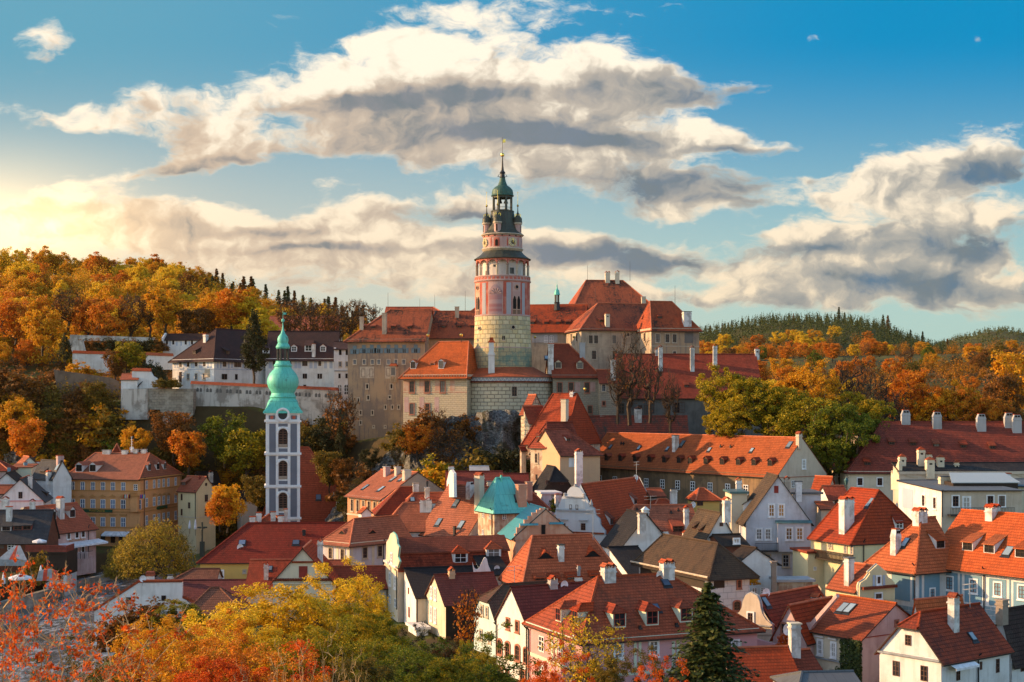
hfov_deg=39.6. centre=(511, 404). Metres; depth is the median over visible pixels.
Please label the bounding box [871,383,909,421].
autumn tree
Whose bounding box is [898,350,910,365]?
autumn tree
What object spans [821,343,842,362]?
autumn tree
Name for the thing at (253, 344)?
pine tree
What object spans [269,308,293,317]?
autumn tree
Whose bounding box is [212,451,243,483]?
slope tree
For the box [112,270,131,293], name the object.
autumn tree
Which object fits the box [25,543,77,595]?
house
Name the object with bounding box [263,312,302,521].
church steeple
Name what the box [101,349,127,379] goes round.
bare tree
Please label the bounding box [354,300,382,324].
bare tree
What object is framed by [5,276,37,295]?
autumn tree
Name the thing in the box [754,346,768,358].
autumn tree
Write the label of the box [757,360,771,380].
autumn tree
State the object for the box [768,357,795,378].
autumn tree
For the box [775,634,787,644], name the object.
flower box
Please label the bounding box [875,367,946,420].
autumn tree
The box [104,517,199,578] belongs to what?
willow tree
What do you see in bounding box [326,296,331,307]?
spruce tree
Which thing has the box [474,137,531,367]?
castle tower
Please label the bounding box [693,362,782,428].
autumn tree
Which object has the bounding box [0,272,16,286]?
autumn tree
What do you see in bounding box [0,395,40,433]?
autumn tree
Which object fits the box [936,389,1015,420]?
autumn tree
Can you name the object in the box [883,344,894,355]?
autumn tree
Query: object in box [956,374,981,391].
autumn tree
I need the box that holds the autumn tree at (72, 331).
[63,319,90,337]
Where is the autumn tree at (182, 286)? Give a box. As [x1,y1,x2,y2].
[176,284,193,300]
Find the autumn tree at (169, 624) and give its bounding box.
[108,613,213,681]
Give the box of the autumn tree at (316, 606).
[192,582,359,675]
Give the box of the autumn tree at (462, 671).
[401,655,479,681]
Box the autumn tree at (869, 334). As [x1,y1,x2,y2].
[860,330,873,338]
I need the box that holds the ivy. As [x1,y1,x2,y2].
[835,637,862,681]
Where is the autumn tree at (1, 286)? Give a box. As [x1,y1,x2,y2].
[0,280,10,295]
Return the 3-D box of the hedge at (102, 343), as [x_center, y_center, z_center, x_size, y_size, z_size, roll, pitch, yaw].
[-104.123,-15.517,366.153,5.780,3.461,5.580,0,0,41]
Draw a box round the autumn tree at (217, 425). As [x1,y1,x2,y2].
[197,409,252,467]
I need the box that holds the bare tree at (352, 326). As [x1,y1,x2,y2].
[334,299,366,335]
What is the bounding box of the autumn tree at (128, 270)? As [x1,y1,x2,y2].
[120,267,141,285]
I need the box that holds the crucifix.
[197,522,206,556]
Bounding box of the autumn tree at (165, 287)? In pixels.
[156,284,177,298]
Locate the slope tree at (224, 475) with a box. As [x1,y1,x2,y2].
[216,466,242,490]
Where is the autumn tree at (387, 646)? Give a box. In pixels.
[351,620,406,669]
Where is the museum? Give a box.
[829,410,1023,501]
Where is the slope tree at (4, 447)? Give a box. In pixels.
[0,439,21,456]
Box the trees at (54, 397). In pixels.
[0,376,356,538]
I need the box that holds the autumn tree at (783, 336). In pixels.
[769,331,787,345]
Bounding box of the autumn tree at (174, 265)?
[155,263,186,279]
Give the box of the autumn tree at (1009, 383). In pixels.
[980,373,1023,418]
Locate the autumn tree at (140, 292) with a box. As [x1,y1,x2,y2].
[136,282,152,296]
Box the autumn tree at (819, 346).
[815,341,829,352]
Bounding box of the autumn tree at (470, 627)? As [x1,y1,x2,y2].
[452,585,483,644]
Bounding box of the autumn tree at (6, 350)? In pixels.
[0,340,12,365]
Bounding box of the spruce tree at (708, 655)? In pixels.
[651,582,760,681]
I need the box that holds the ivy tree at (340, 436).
[334,423,346,458]
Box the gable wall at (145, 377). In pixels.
[132,368,157,387]
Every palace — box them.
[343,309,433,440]
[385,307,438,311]
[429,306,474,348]
[600,431,828,511]
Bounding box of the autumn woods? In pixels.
[0,252,359,363]
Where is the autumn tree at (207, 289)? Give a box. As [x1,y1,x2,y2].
[197,287,211,298]
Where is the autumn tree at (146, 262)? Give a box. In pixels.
[137,257,152,266]
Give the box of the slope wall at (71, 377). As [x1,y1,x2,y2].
[54,370,119,399]
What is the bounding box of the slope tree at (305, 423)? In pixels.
[300,417,309,427]
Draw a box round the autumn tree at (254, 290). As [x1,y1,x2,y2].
[234,286,265,304]
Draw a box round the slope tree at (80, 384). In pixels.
[75,380,94,396]
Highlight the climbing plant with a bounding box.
[749,579,760,584]
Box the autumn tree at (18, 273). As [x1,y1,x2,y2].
[4,267,24,279]
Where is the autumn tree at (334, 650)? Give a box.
[286,616,402,681]
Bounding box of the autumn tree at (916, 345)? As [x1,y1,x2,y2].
[914,340,930,351]
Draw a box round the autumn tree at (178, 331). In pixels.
[174,319,182,332]
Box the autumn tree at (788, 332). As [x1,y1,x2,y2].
[784,330,794,337]
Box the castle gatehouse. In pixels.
[333,341,347,407]
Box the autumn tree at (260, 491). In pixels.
[240,474,265,511]
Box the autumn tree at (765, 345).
[758,344,774,360]
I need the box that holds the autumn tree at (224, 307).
[212,288,251,328]
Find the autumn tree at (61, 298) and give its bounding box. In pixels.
[51,286,85,333]
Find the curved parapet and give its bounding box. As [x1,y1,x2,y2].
[472,557,490,571]
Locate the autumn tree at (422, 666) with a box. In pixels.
[385,646,442,679]
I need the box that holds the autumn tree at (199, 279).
[184,269,207,290]
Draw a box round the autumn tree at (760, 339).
[750,334,764,344]
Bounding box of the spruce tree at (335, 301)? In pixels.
[333,297,338,312]
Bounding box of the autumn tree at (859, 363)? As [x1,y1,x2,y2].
[849,356,864,375]
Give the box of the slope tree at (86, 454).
[79,443,107,460]
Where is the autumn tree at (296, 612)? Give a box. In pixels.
[263,604,356,667]
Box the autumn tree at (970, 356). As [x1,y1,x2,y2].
[967,351,979,364]
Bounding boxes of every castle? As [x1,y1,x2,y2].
[530,285,587,372]
[563,303,647,368]
[569,265,648,309]
[636,301,702,352]
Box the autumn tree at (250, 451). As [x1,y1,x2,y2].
[216,428,265,479]
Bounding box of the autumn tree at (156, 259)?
[148,254,165,271]
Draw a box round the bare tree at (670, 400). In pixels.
[658,367,681,433]
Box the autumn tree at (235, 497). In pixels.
[205,483,247,532]
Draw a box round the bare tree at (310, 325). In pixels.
[284,297,326,330]
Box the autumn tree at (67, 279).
[51,274,77,291]
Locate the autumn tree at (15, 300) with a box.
[0,297,18,320]
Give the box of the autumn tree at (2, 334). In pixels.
[1,332,12,351]
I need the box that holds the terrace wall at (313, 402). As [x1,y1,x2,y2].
[190,381,339,424]
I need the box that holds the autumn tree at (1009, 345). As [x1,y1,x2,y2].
[1006,339,1019,350]
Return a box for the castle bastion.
[471,337,551,414]
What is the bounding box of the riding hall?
[269,316,342,340]
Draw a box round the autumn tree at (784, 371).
[774,365,796,380]
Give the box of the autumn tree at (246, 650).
[178,626,259,681]
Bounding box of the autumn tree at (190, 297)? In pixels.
[175,292,197,306]
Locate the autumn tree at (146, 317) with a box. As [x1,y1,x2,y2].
[135,290,166,336]
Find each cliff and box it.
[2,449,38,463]
[325,448,405,521]
[404,413,476,475]
[475,410,520,461]
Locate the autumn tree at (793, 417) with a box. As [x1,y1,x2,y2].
[750,397,847,441]
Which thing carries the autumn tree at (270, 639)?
on the ground
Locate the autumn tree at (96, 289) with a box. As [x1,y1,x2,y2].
[86,281,115,299]
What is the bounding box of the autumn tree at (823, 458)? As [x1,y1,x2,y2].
[803,429,855,477]
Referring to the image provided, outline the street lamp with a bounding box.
[844,476,848,490]
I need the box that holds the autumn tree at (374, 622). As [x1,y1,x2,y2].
[310,602,417,668]
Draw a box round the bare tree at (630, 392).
[611,321,650,425]
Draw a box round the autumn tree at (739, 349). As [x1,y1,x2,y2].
[731,344,750,352]
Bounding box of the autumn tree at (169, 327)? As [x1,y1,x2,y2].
[161,323,175,333]
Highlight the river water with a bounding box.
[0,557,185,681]
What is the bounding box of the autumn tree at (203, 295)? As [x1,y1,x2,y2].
[197,292,217,310]
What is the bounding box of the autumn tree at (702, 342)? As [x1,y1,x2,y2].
[699,340,712,352]
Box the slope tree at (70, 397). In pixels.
[60,390,78,416]
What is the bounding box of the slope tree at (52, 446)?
[47,434,69,453]
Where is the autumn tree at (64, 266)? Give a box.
[56,259,77,278]
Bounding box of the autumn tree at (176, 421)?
[146,409,196,465]
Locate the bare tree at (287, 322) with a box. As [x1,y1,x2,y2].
[271,296,305,330]
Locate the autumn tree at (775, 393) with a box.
[721,377,812,435]
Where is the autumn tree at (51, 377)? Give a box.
[38,369,59,398]
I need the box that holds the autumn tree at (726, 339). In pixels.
[715,334,733,347]
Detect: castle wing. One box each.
[398,334,476,427]
[534,336,597,414]
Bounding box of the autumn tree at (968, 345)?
[963,343,980,352]
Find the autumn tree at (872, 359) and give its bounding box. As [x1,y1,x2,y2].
[862,355,875,367]
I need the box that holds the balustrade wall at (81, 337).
[70,335,154,342]
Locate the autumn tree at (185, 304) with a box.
[180,300,199,315]
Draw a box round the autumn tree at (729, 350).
[722,347,736,352]
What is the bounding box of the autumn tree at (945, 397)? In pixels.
[910,379,983,420]
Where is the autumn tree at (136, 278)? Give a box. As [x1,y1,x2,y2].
[122,275,146,305]
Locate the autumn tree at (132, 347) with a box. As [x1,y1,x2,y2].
[110,341,147,372]
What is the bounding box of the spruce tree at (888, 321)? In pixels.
[885,315,891,329]
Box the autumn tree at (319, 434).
[301,427,334,459]
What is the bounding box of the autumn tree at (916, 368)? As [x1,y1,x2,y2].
[905,362,920,372]
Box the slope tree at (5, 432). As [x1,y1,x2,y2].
[0,431,13,448]
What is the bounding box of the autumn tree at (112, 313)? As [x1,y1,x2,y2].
[105,302,129,316]
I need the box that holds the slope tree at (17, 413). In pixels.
[0,393,29,419]
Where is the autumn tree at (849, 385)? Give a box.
[831,378,856,397]
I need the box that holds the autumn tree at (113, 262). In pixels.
[106,258,118,276]
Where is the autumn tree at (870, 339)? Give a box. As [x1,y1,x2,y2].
[859,338,875,345]
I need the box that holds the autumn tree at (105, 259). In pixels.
[93,255,111,272]
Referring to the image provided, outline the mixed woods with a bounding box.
[700,334,1023,435]
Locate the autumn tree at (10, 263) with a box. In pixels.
[0,246,26,272]
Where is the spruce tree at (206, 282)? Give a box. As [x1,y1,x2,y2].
[203,278,208,290]
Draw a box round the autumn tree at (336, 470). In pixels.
[328,457,353,488]
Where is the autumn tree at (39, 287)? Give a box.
[30,278,51,303]
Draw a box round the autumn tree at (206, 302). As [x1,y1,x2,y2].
[190,293,228,332]
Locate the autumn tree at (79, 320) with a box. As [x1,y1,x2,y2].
[66,296,109,334]
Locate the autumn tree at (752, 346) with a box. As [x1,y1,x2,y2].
[742,342,757,352]
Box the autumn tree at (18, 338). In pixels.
[8,331,40,350]
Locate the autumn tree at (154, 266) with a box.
[146,261,165,279]
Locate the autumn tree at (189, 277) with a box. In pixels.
[176,271,198,293]
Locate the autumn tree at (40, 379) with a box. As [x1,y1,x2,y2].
[28,377,56,392]
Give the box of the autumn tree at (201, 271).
[188,265,212,292]
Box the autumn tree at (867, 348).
[858,342,869,356]
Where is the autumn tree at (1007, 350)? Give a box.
[1001,347,1021,361]
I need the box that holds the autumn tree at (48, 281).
[32,273,53,288]
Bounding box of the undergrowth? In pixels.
[0,273,1023,446]
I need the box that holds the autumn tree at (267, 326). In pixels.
[237,308,280,346]
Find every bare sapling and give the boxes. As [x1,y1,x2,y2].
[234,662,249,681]
[267,640,287,681]
[289,634,317,681]
[319,626,346,681]
[344,649,367,681]
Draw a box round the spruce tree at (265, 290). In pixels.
[263,284,268,306]
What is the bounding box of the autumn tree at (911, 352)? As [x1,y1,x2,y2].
[906,348,914,360]
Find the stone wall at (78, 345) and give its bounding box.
[68,339,85,351]
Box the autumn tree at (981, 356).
[975,349,994,368]
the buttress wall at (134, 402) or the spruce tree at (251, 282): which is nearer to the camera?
the buttress wall at (134, 402)
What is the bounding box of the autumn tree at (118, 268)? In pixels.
[110,261,125,276]
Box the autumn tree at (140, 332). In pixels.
[116,318,151,360]
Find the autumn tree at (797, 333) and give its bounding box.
[787,329,805,342]
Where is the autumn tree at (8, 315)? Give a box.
[0,299,36,344]
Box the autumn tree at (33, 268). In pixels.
[3,258,40,277]
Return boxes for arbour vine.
[152,378,164,387]
[157,378,168,387]
[164,378,178,387]
[169,378,182,387]
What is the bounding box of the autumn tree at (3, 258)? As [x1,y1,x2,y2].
[0,250,10,271]
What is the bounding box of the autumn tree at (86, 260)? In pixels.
[79,254,101,277]
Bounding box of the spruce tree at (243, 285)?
[240,280,245,290]
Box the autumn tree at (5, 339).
[0,319,16,350]
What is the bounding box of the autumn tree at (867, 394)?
[854,362,895,418]
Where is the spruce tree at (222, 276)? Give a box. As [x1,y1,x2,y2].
[220,273,226,290]
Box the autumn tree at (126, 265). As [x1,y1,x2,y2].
[117,264,134,273]
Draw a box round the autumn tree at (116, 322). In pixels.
[85,297,136,335]
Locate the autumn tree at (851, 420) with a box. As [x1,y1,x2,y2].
[805,402,889,484]
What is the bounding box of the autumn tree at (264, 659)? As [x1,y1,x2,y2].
[191,619,347,681]
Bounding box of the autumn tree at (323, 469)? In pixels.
[310,450,343,492]
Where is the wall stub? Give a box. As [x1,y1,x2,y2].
[518,445,527,472]
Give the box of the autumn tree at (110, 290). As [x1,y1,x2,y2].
[93,279,125,301]
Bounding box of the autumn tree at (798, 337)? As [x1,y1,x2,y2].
[793,334,811,344]
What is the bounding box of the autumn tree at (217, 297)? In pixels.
[200,290,232,305]
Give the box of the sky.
[0,0,1023,344]
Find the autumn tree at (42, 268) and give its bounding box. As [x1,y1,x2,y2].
[26,261,50,278]
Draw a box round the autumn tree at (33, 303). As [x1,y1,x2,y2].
[20,294,54,329]
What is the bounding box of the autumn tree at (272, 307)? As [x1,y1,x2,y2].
[268,305,282,319]
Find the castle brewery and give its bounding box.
[614,344,761,435]
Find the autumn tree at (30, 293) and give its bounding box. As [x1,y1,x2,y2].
[0,282,39,302]
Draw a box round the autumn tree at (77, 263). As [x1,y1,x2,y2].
[72,257,84,269]
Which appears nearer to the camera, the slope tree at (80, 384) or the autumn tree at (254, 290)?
the slope tree at (80, 384)
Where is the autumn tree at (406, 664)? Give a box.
[336,635,441,681]
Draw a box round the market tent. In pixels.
[0,546,26,586]
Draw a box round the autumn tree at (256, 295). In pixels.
[240,292,260,302]
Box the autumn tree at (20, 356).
[12,338,39,368]
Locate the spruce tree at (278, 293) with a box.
[275,290,281,306]
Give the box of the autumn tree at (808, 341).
[799,338,812,344]
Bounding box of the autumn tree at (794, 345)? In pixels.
[786,340,804,358]
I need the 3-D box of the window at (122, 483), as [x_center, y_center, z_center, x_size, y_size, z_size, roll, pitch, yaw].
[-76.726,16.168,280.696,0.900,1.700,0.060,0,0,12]
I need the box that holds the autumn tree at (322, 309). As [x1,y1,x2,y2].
[315,303,332,314]
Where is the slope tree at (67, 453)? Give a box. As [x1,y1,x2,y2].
[54,439,80,469]
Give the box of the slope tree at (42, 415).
[33,403,73,438]
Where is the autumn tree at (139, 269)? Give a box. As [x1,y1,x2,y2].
[127,262,151,290]
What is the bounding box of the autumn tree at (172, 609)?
[149,599,209,638]
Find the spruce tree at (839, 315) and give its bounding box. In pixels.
[836,307,841,320]
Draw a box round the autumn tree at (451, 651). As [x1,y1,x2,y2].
[431,636,477,673]
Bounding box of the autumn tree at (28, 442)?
[5,416,47,456]
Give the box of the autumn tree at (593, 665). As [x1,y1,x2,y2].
[537,611,629,681]
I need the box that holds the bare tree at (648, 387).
[636,347,663,422]
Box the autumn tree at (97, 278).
[89,273,115,287]
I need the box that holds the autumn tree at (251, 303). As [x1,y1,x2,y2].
[219,290,267,329]
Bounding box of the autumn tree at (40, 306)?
[29,294,65,334]
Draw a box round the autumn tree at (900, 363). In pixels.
[881,356,906,379]
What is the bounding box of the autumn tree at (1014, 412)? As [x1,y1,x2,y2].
[986,404,1023,420]
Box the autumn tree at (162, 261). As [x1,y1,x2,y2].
[152,259,168,277]
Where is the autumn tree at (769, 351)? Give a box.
[760,345,778,360]
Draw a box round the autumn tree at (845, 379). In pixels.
[826,351,873,406]
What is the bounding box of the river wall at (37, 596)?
[0,571,116,613]
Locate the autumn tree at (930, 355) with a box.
[922,352,940,371]
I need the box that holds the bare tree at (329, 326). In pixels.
[306,300,338,330]
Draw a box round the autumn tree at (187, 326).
[175,307,221,332]
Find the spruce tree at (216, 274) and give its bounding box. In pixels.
[213,268,220,289]
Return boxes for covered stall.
[36,569,58,580]
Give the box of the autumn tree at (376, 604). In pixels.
[297,555,394,652]
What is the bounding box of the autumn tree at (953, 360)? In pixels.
[949,353,961,366]
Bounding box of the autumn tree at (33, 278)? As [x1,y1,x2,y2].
[26,272,48,293]
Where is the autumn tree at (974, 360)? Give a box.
[968,356,984,368]
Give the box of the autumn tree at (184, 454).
[166,429,206,474]
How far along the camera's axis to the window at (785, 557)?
197.96 m
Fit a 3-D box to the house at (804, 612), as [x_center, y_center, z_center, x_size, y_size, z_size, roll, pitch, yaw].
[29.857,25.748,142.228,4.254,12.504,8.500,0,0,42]
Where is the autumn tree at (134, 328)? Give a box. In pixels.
[114,293,149,336]
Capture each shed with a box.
[237,490,258,529]
[646,487,666,500]
[770,670,860,681]
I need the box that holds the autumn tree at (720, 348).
[717,345,727,352]
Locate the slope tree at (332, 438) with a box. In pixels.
[313,433,343,459]
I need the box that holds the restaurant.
[21,496,107,575]
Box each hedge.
[84,338,94,350]
[86,338,102,350]
[91,338,109,350]
[98,338,114,350]
[103,337,119,349]
[112,338,126,350]
[134,339,150,351]
[139,337,152,349]
[143,337,164,349]
[151,338,169,351]
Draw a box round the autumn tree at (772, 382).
[761,379,776,390]
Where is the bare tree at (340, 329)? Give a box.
[322,309,349,338]
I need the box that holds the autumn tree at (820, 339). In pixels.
[812,337,826,344]
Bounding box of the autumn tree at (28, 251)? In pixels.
[18,247,39,267]
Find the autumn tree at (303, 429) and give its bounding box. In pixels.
[300,424,323,452]
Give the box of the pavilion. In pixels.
[685,487,721,511]
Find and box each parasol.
[8,574,31,579]
[32,539,46,544]
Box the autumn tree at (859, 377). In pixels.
[853,366,870,390]
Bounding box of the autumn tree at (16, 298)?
[10,297,35,305]
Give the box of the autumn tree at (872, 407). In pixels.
[832,391,897,435]
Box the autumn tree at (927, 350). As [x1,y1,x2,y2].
[920,344,934,360]
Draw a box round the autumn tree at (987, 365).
[984,355,1009,371]
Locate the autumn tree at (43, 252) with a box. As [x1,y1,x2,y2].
[33,245,60,273]
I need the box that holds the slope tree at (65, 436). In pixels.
[58,429,89,462]
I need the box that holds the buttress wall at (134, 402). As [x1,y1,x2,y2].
[120,389,149,419]
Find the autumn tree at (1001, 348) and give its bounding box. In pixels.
[988,342,1008,355]
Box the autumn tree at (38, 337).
[17,305,70,355]
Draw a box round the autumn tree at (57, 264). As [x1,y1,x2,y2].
[49,254,64,275]
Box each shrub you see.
[0,360,30,404]
[0,368,45,404]
[0,396,20,439]
[7,377,47,403]
[16,550,50,585]
[28,634,147,681]
[35,445,69,470]
[48,416,90,443]
[51,401,104,435]
[60,386,88,410]
[62,416,97,457]
[64,360,89,372]
[64,448,78,470]
[68,402,135,447]
[79,364,98,374]
[80,425,141,460]
[83,614,127,652]
[87,406,139,446]
[94,370,112,377]
[101,604,154,641]
[110,633,187,681]
[115,634,228,681]
[130,595,185,633]
[138,608,257,681]
[139,359,156,376]
[146,365,168,382]
[149,440,191,471]
[150,445,209,478]
[151,362,167,380]
[165,453,191,469]
[168,656,264,681]
[215,525,230,538]
[237,467,265,497]
[252,639,334,681]
[253,457,265,470]
[307,415,343,435]
[325,462,376,501]
[326,656,399,681]
[334,491,348,511]
[341,506,346,521]
[351,647,435,681]
[352,476,362,487]
[358,446,381,469]
[378,422,418,451]
[389,446,401,466]
[390,460,404,469]
[399,620,444,670]
[405,406,446,441]
[412,453,454,486]
[421,461,445,489]
[423,621,541,681]
[425,408,451,443]
[426,427,469,463]
[443,445,499,470]
[446,413,481,442]
[456,436,489,461]
[469,445,506,468]
[481,452,509,472]
[493,448,519,469]
[495,452,529,472]
[519,639,595,681]
[548,495,555,512]
[593,640,664,681]
[634,651,689,681]
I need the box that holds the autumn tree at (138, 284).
[123,277,163,303]
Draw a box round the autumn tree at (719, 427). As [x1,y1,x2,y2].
[701,401,755,436]
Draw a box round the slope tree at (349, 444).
[333,432,357,451]
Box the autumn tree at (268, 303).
[257,298,277,312]
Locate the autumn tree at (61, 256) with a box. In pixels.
[51,251,76,273]
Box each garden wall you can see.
[72,350,113,374]
[146,352,173,369]
[757,639,776,645]
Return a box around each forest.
[699,310,958,354]
[927,325,1023,350]
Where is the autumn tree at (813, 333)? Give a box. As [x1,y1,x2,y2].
[805,329,823,341]
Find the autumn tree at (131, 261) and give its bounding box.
[123,257,142,267]
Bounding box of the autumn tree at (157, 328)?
[143,320,167,352]
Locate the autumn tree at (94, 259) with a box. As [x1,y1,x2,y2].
[85,251,109,274]
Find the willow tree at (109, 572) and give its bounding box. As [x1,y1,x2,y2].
[100,541,145,579]
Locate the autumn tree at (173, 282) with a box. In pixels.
[150,273,179,300]
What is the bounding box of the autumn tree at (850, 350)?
[847,344,861,357]
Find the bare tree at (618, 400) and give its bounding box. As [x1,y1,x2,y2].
[606,347,628,424]
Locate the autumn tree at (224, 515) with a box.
[205,488,235,531]
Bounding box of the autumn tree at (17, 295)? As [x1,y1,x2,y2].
[1,290,32,304]
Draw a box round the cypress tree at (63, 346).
[57,332,71,365]
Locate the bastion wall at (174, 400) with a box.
[148,389,195,423]
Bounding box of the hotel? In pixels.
[69,436,184,557]
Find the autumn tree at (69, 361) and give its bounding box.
[54,334,82,363]
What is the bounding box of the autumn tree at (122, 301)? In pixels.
[114,295,133,317]
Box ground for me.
[0,281,1023,681]
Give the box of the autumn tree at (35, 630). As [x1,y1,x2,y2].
[0,548,73,681]
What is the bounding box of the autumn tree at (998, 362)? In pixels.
[989,349,1023,411]
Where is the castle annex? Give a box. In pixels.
[596,360,616,416]
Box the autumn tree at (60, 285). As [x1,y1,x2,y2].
[50,280,73,303]
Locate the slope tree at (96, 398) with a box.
[81,380,110,414]
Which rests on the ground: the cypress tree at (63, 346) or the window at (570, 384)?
the cypress tree at (63, 346)
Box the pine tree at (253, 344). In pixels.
[240,308,269,383]
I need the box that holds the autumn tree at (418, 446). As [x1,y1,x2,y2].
[394,420,434,461]
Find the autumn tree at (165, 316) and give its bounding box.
[142,285,183,332]
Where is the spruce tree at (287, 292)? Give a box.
[286,286,291,304]
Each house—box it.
[0,460,18,477]
[0,470,21,483]
[0,475,52,508]
[0,484,13,496]
[0,496,59,588]
[13,463,38,476]
[17,455,39,465]
[25,543,77,595]
[32,455,73,503]
[93,571,194,644]
[112,443,121,451]
[120,373,138,401]
[162,333,207,356]
[167,574,246,602]
[168,328,264,388]
[173,568,223,578]
[176,475,214,557]
[187,587,254,624]
[194,470,220,485]
[196,522,346,578]
[245,559,291,613]
[249,508,287,521]
[263,331,340,390]
[270,537,338,620]
[316,514,411,564]
[328,559,350,564]
[332,565,387,614]
[344,466,443,521]
[357,506,372,516]
[371,482,418,515]
[383,532,509,621]
[392,497,436,536]
[403,565,477,623]
[404,481,442,501]
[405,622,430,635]
[418,472,488,536]
[424,566,498,639]
[445,466,502,496]
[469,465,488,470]
[472,581,547,655]
[473,555,506,584]
[474,475,528,534]
[493,575,587,680]
[497,503,573,561]
[498,509,621,583]
[503,473,528,483]
[519,394,540,442]
[520,388,601,480]
[521,558,765,681]
[522,405,542,437]
[525,481,551,510]
[527,421,577,484]
[529,428,603,485]
[533,448,582,495]
[535,490,561,513]
[554,461,649,543]
[589,407,688,439]
[600,506,668,556]
[607,545,642,573]
[614,496,694,535]
[630,533,759,612]
[649,488,677,503]
[682,496,731,540]
[709,533,750,552]
[723,489,748,532]
[726,622,801,681]
[732,545,781,594]
[735,472,813,575]
[738,584,824,642]
[752,588,764,593]
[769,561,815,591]
[769,595,832,654]
[790,481,823,531]
[790,547,825,591]
[793,648,822,670]
[806,487,911,593]
[806,593,910,681]
[811,475,835,490]
[814,501,834,525]
[819,485,846,504]
[825,556,897,601]
[863,507,951,614]
[874,582,1014,681]
[891,447,1023,505]
[896,473,1023,533]
[911,594,963,614]
[945,503,1023,623]
[994,598,1023,681]
[1006,473,1023,512]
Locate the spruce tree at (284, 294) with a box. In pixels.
[281,290,287,307]
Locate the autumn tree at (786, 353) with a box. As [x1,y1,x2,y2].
[777,346,792,358]
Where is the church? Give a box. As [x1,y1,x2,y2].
[262,446,338,521]
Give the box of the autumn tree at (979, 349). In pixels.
[962,346,984,360]
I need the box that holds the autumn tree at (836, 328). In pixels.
[827,325,842,336]
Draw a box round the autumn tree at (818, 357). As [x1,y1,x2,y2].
[806,350,823,369]
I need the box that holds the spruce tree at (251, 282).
[249,276,253,286]
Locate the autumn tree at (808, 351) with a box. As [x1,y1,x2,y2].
[796,343,815,358]
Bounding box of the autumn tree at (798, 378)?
[770,358,841,430]
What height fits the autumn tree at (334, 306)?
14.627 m
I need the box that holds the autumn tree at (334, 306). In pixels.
[319,303,338,312]
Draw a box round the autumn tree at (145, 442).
[119,424,152,451]
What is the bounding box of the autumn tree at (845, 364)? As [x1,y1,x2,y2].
[834,360,853,375]
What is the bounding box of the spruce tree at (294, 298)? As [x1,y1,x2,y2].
[291,291,297,306]
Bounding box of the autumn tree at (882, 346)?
[871,341,888,356]
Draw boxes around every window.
[66,533,70,539]
[71,482,74,489]
[80,499,84,507]
[81,482,84,489]
[91,482,94,489]
[91,499,94,507]
[101,482,104,489]
[101,499,104,507]
[101,517,104,525]
[111,482,114,489]
[111,499,114,507]
[111,517,114,526]
[121,482,124,489]
[121,500,125,508]
[121,517,125,526]
[278,429,287,446]
[279,461,286,475]
[279,493,286,507]
[299,566,307,577]
[328,547,332,558]
[340,548,344,558]
[344,384,347,394]
[350,346,358,353]
[350,498,353,511]
[355,499,359,512]
[360,345,367,352]
[362,546,367,559]
[367,500,370,510]
[368,345,375,352]
[370,359,374,364]
[376,345,382,352]
[377,545,383,557]
[384,345,392,352]
[388,572,390,586]
[390,552,392,563]
[391,367,394,374]
[392,345,400,352]
[393,575,395,590]
[401,345,408,352]
[408,380,414,393]
[409,403,414,414]
[411,345,419,352]
[424,380,429,393]
[425,403,429,412]
[429,585,432,599]
[429,605,432,622]
[433,587,436,601]
[433,607,436,624]
[439,380,445,393]
[478,628,482,641]
[480,604,483,617]
[484,606,488,618]
[496,638,502,656]
[505,617,509,631]
[505,641,510,657]
[511,386,517,396]
[514,619,519,634]
[514,644,519,663]
[519,669,525,680]
[522,646,527,665]
[534,453,537,463]
[539,635,543,652]
[541,525,545,533]
[557,382,562,392]
[558,642,562,657]
[568,382,573,392]
[584,382,589,393]
[587,405,592,414]
[588,335,592,343]
[591,350,596,359]
[593,335,598,343]
[601,384,605,391]
[612,335,616,343]
[613,643,623,660]
[618,403,623,413]
[644,405,648,413]
[644,478,647,487]
[648,641,659,658]
[655,333,659,342]
[660,479,664,488]
[665,333,669,342]
[672,334,676,342]
[675,480,679,489]
[680,402,683,412]
[690,481,694,490]
[708,482,712,491]
[731,639,739,645]
[733,538,740,544]
[733,600,740,611]
[736,580,742,589]
[746,611,754,622]
[755,528,762,540]
[764,528,771,540]
[767,503,775,517]
[777,503,784,517]
[779,622,786,634]
[781,554,789,567]
[785,527,792,540]
[795,527,803,540]
[801,459,806,469]
[816,638,823,656]
[829,641,836,659]
[843,545,846,553]
[849,546,853,555]
[856,477,863,486]
[874,592,882,599]
[875,575,882,585]
[876,477,883,486]
[892,660,899,675]
[894,619,898,626]
[905,634,910,645]
[920,665,927,681]
[921,494,924,506]
[929,587,935,596]
[932,496,936,510]
[945,575,953,591]
[951,495,959,507]
[956,671,959,680]
[962,496,970,508]
[968,578,977,594]
[986,495,994,503]
[992,581,1002,597]
[996,659,999,672]
[998,495,1005,506]
[1016,584,1023,600]
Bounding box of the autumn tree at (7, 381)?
[0,367,24,388]
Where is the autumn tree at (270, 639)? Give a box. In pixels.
[171,605,298,681]
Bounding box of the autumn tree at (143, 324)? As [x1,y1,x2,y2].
[137,308,157,336]
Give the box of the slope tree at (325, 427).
[316,424,337,434]
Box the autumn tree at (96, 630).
[0,565,191,681]
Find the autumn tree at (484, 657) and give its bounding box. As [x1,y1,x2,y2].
[450,636,498,681]
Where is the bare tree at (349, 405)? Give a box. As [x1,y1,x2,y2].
[321,389,359,447]
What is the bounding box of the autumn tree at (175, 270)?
[155,265,185,282]
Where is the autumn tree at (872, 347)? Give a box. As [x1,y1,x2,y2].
[860,340,878,355]
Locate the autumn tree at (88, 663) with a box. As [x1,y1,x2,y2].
[56,648,161,681]

